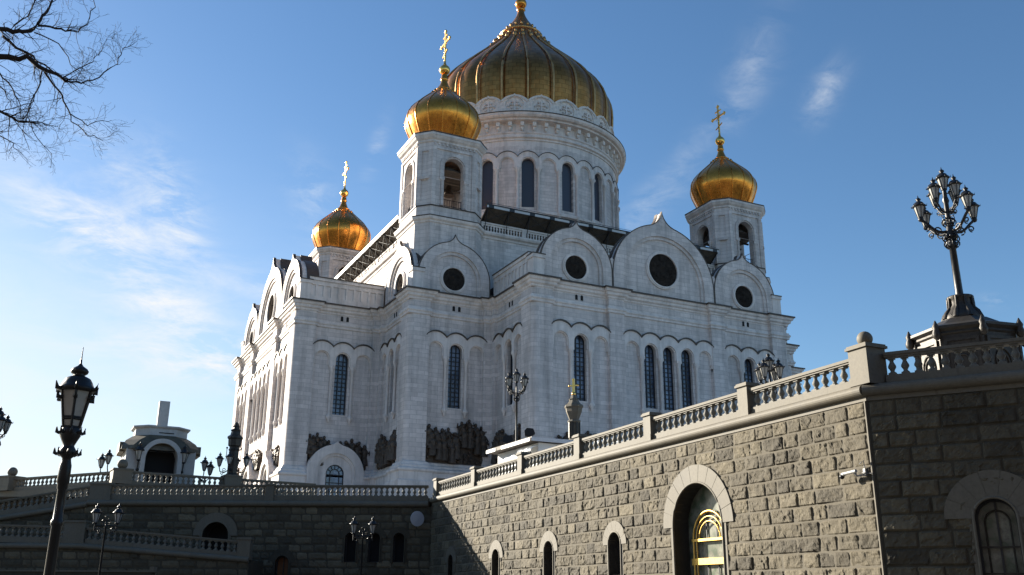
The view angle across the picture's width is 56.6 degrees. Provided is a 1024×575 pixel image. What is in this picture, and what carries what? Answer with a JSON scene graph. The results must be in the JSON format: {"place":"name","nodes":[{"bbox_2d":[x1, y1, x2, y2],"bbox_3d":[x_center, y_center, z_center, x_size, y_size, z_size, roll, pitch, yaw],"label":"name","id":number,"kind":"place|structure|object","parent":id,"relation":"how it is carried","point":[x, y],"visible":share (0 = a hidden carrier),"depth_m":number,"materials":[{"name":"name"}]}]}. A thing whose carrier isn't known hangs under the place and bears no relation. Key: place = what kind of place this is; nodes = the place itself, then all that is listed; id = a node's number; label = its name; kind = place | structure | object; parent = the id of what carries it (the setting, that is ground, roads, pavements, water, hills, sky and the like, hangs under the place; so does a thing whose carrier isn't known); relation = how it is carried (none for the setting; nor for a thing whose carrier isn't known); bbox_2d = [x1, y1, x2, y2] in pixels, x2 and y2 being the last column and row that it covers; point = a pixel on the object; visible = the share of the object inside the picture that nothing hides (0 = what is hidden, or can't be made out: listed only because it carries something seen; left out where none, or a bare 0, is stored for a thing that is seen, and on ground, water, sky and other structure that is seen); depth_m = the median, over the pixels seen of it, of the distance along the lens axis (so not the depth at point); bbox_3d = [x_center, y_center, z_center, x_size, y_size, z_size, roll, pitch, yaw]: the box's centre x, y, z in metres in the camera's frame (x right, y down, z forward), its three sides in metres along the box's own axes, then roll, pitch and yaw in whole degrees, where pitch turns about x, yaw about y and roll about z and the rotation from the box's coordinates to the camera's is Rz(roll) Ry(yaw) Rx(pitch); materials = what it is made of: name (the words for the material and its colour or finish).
{"place":"outdoors","nodes":[
{"label":"outdoors","id":0,"kind":"place"},
{"bbox_2d":[0,549,263,574],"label":"stair wall","id":1,"kind":"structure","parent":0,"point":[35,559],"depth_m":65.73,"materials":[{"name":"stone"}]},
{"bbox_2d":[0,520,253,562],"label":"balustrade","id":2,"kind":"object","parent":1,"relation":"on","point":[75,534],"visible":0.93,"depth_m":66.13,"materials":[{"name":"stone"}]},
{"bbox_2d":[0,497,431,509],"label":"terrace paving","id":3,"kind":"structure","parent":0,"point":[40,498],"depth_m":75.38,"materials":[{"name":"grey stone"}]},
{"bbox_2d":[0,486,307,496],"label":"terrace","id":4,"kind":"structure","parent":3,"relation":"on","point":[18,493],"depth_m":80.29,"materials":[{"name":"stone"}]},
{"bbox_2d":[0,467,109,490],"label":"balustrade","id":5,"kind":"object","parent":4,"relation":"on","point":[11,481],"visible":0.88,"depth_m":81.66,"materials":[{"name":"stone"}]},
{"bbox_2d":[97,449,112,479],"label":"street lamp","id":6,"kind":"object","parent":4,"relation":"on","point":[102,459],"visible":0.93,"depth_m":79.28,"materials":[{"name":"black metal"}]},
{"bbox_2d":[116,401,200,483],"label":"gatehouse","id":7,"kind":"object","parent":4,"relation":"on","point":[161,446],"visible":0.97,"depth_m":85.72,"materials":[{"name":"stone"}]},
{"bbox_2d":[142,451,174,482],"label":"doorway","id":8,"kind":"structure","parent":7,"relation":"in","point":[157,462],"depth_m":85.87,"materials":[{"name":"black"}]},
{"bbox_2d":[200,456,214,483],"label":"street lamp","id":9,"kind":"object","parent":4,"relation":"on","point":[210,467],"visible":0.88,"depth_m":83.28,"materials":[{"name":"black metal"}]},
{"bbox_2d":[108,459,315,495],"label":"balustrade","id":10,"kind":"object","parent":4,"relation":"on","point":[122,473],"visible":0.72,"depth_m":79.83,"materials":[{"name":"stone"}]},
{"bbox_2d":[505,368,528,440],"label":"street lamp","id":11,"kind":"object","parent":3,"relation":"on","point":[516,375],"visible":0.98,"depth_m":72.81,"materials":[{"name":"black metal"}]},
{"bbox_2d":[231,0,804,497],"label":"cathedral","id":12,"kind":"structure","parent":3,"relation":"on","point":[449,298],"depth_m":113.32,"materials":[{"name":"stone"}]},
{"bbox_2d":[332,354,347,414],"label":"window","id":13,"kind":"structure","parent":12,"relation":"in","point":[340,379],"depth_m":112.90,"materials":[{"name":"blue glass"}]},
{"bbox_2d":[447,345,459,408],"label":"window","id":14,"kind":"structure","parent":12,"relation":"in","point":[454,355],"depth_m":108.52,"materials":[{"name":"blue glass"}]},
{"bbox_2d":[510,354,512,404],"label":"window","id":15,"kind":"structure","parent":12,"relation":"in","point":[511,396],"depth_m":106.58,"materials":[{"name":"blue glass"}]},
{"bbox_2d":[574,335,584,400],"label":"window","id":16,"kind":"structure","parent":12,"relation":"in","point":[579,358],"depth_m":104.11,"materials":[{"name":"blue glass"}]},
{"bbox_2d":[644,345,655,408],"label":"window","id":17,"kind":"structure","parent":12,"relation":"in","point":[649,355],"depth_m":107.89,"materials":[{"name":"blue glass"}]},
{"bbox_2d":[663,348,673,410],"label":"window","id":18,"kind":"structure","parent":12,"relation":"in","point":[667,356],"depth_m":108.95,"materials":[{"name":"blue glass"}]},
{"bbox_2d":[681,350,691,412],"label":"window","id":19,"kind":"structure","parent":12,"relation":"in","point":[685,366],"depth_m":110.13,"materials":[{"name":"blue glass"}]},
{"bbox_2d":[744,359,752,381],"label":"window","id":20,"kind":"structure","parent":12,"relation":"in","point":[748,367],"depth_m":114.60,"materials":[{"name":"blue glass"}]},
{"bbox_2d":[486,436,593,473],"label":"kiosk","id":21,"kind":"object","parent":3,"relation":"on","point":[511,450],"visible":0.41,"depth_m":66.79,"materials":[{"name":"white stone"}]},
{"bbox_2d":[503,435,512,443],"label":"floodlight","id":22,"kind":"object","parent":21,"relation":"on","point":[507,439],"visible":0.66,"depth_m":69.95,"materials":[{"name":"black metal"}]},
{"bbox_2d":[524,428,534,436],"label":"floodlight","id":23,"kind":"object","parent":21,"relation":"on","point":[529,432],"visible":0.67,"depth_m":66.99,"materials":[{"name":"black metal"}]},
{"bbox_2d":[565,378,582,439],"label":"stone finial","id":24,"kind":"object","parent":3,"relation":"on","point":[573,406],"visible":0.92,"depth_m":72.11,"materials":[{"name":"stone"}]},
{"bbox_2d":[589,438,621,449],"bbox_3d":[5.770,10.842,60.411,3.600,2.920,0.800,9,-20,-25],"label":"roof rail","id":25,"kind":"object","parent":3,"relation":"on","point":[603,445],"visible":0.11,"depth_m":60.54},
{"bbox_2d":[754,353,784,400],"bbox_3d":[13.416,5.913,49.094,1.390,5.371,1.450,1,-18,-1],"label":"street lamp","id":26,"kind":"object","parent":3,"relation":"on","point":[764,368],"visible":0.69,"depth_m":49.32,"materials":[{"name":"black metal"}]},
{"bbox_2d":[905,315,1023,370],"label":"lamp pedestal","id":27,"kind":"object","parent":3,"relation":"on","point":[962,329],"visible":0.34,"depth_m":36.38,"materials":[{"name":"grey stone"}]},
{"bbox_2d":[911,168,983,321],"bbox_3d":[18.142,-1.837,39.325,2.505,6.871,1.946,-11,-21,32],"label":"street lamp","id":28,"kind":"object","parent":27,"relation":"on","point":[959,303],"visible":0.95,"depth_m":39.38,"materials":[{"name":"brown metal"}]},
{"bbox_2d":[215,422,250,474],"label":"lamp pillar","id":29,"kind":"structure","parent":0,"point":[235,438],"depth_m":82.41,"materials":[{"name":"brown metal"}]},
{"bbox_2d":[0,0,1023,485],"label":"sky","id":30,"kind":"structure","parent":0,"point":[153,256],"materials":[{"name":"blue"}]},
{"label":"ground","id":31,"kind":"structure","parent":0,"visible":0},
{"bbox_2d":[0,407,12,445],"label":"street lamp","id":32,"kind":"object","parent":31,"relation":"on","point":[5,423],"visible":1,"depth_m":52.61,"materials":[{"name":"black metal"}]},
{"bbox_2d":[43,347,98,574],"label":"street lamp","id":33,"kind":"object","parent":31,"relation":"on","point":[77,390],"visible":1,"depth_m":13.54,"materials":[{"name":"black metal"}]},
{"bbox_2d":[0,0,151,172],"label":"bare tree","id":34,"kind":"object","parent":31,"relation":"on","point":[34,62],"visible":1,"depth_m":22.28,"materials":[{"name":"brown plant"}]},
{"bbox_2d":[0,567,157,574],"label":"wall","id":35,"kind":"structure","parent":31,"relation":"on","point":[152,571],"depth_m":55.88,"materials":[{"name":"stone"}]},
{"bbox_2d":[90,504,124,574],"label":"street lamp","id":36,"kind":"object","parent":31,"relation":"on","point":[118,512],"visible":1,"depth_m":55.66,"materials":[{"name":"black metal"}]},
{"bbox_2d":[0,506,431,574],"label":"retaining wall","id":37,"kind":"structure","parent":31,"relation":"on","point":[303,541],"depth_m":69.99,"materials":[{"name":"stone"}]},
{"bbox_2d":[0,486,89,520],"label":"balustrade","id":38,"kind":"object","parent":37,"relation":"on","point":[30,510],"visible":0.92,"depth_m":71.15,"materials":[{"name":"stone"}]},
{"bbox_2d":[193,513,237,550],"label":"window","id":39,"kind":"structure","parent":37,"relation":"in","point":[213,525],"depth_m":70.34,"materials":[{"name":"stone"}]},
{"bbox_2d":[86,482,428,506],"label":"balustrade","id":40,"kind":"object","parent":37,"relation":"on","point":[102,494],"visible":1,"depth_m":70.81,"materials":[{"name":"stone"}]},
{"bbox_2d":[268,549,295,574],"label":"window","id":41,"kind":"structure","parent":37,"relation":"in","point":[281,559],"depth_m":69.42,"materials":[{"name":"stone"}]},
{"bbox_2d":[339,526,361,562],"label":"window","id":42,"kind":"structure","parent":37,"relation":"in","point":[350,547],"depth_m":69.76,"materials":[{"name":"glass"}]},
{"bbox_2d":[364,526,385,562],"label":"window","id":43,"kind":"structure","parent":37,"relation":"in","point":[373,553],"depth_m":69.69,"materials":[{"name":"stone"}]},
{"bbox_2d":[387,527,410,562],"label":"window","id":44,"kind":"structure","parent":37,"relation":"in","point":[398,536],"depth_m":69.64,"materials":[{"name":"stone"}]},
{"bbox_2d":[410,511,423,525],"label":"wall disc","id":45,"kind":"object","parent":37,"relation":"attached to","point":[417,518],"depth_m":69.24,"materials":[{"name":"white stone"}]},
{"bbox_2d":[349,516,377,574],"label":"street lamp","id":46,"kind":"object","parent":31,"relation":"on","point":[354,524],"visible":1,"depth_m":63.26,"materials":[{"name":"black metal"}]},
{"bbox_2d":[429,396,885,574],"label":"retaining wall","id":47,"kind":"structure","parent":31,"relation":"on","point":[777,496],"depth_m":40.96,"materials":[{"name":"stone"}]},
{"bbox_2d":[445,546,456,574],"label":"window","id":48,"kind":"structure","parent":47,"relation":"in","point":[450,558],"depth_m":65.52,"materials":[{"name":"stone"}]},
{"bbox_2d":[489,540,503,574],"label":"window","id":49,"kind":"structure","parent":47,"relation":"in","point":[496,551],"depth_m":58.80,"materials":[{"name":"stone"}]},
{"bbox_2d":[540,531,558,574],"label":"window","id":50,"kind":"structure","parent":47,"relation":"in","point":[549,545],"depth_m":52.50,"materials":[{"name":"stone"}]},
{"bbox_2d":[603,521,626,574],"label":"window","id":51,"kind":"structure","parent":47,"relation":"in","point":[613,537],"depth_m":46.33,"materials":[{"name":"stone"}]},
{"bbox_2d":[429,331,887,502],"bbox_3d":[3.421,8.687,51.637,1.080,2.346,44.080,8,-20,-23],"label":"balustrade","id":52,"kind":"object","parent":47,"relation":"on","point":[865,362],"visible":1,"depth_m":41.27,"materials":[{"name":"stone"}]},
{"bbox_2d":[663,464,733,574],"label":"door","id":53,"kind":"structure","parent":47,"relation":"in","point":[696,514],"depth_m":41.01,"materials":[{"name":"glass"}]},
{"bbox_2d":[839,460,873,478],"bbox_3d":[11.584,6.124,32.044,0.485,0.554,1.393,9,-20,-25],"label":"security camera","id":54,"kind":"object","parent":47,"relation":"attached to","point":[842,475],"visible":1,"depth_m":31.90,"materials":[{"name":"white plastic"}]},
{"bbox_2d":[866,382,1023,574],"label":"retaining wall","id":55,"kind":"structure","parent":31,"relation":"on","point":[948,464],"depth_m":30.43,"materials":[{"name":"stone"}]},
{"bbox_2d":[861,337,1023,396],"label":"balustrade","id":56,"kind":"object","parent":55,"relation":"on","point":[973,374],"visible":1,"depth_m":31.38,"materials":[{"name":"stone"}]},
{"bbox_2d":[944,470,1023,574],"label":"window","id":57,"kind":"structure","parent":55,"relation":"in","point":[1006,495],"depth_m":29.82,"materials":[{"name":"stone"}]}
]}

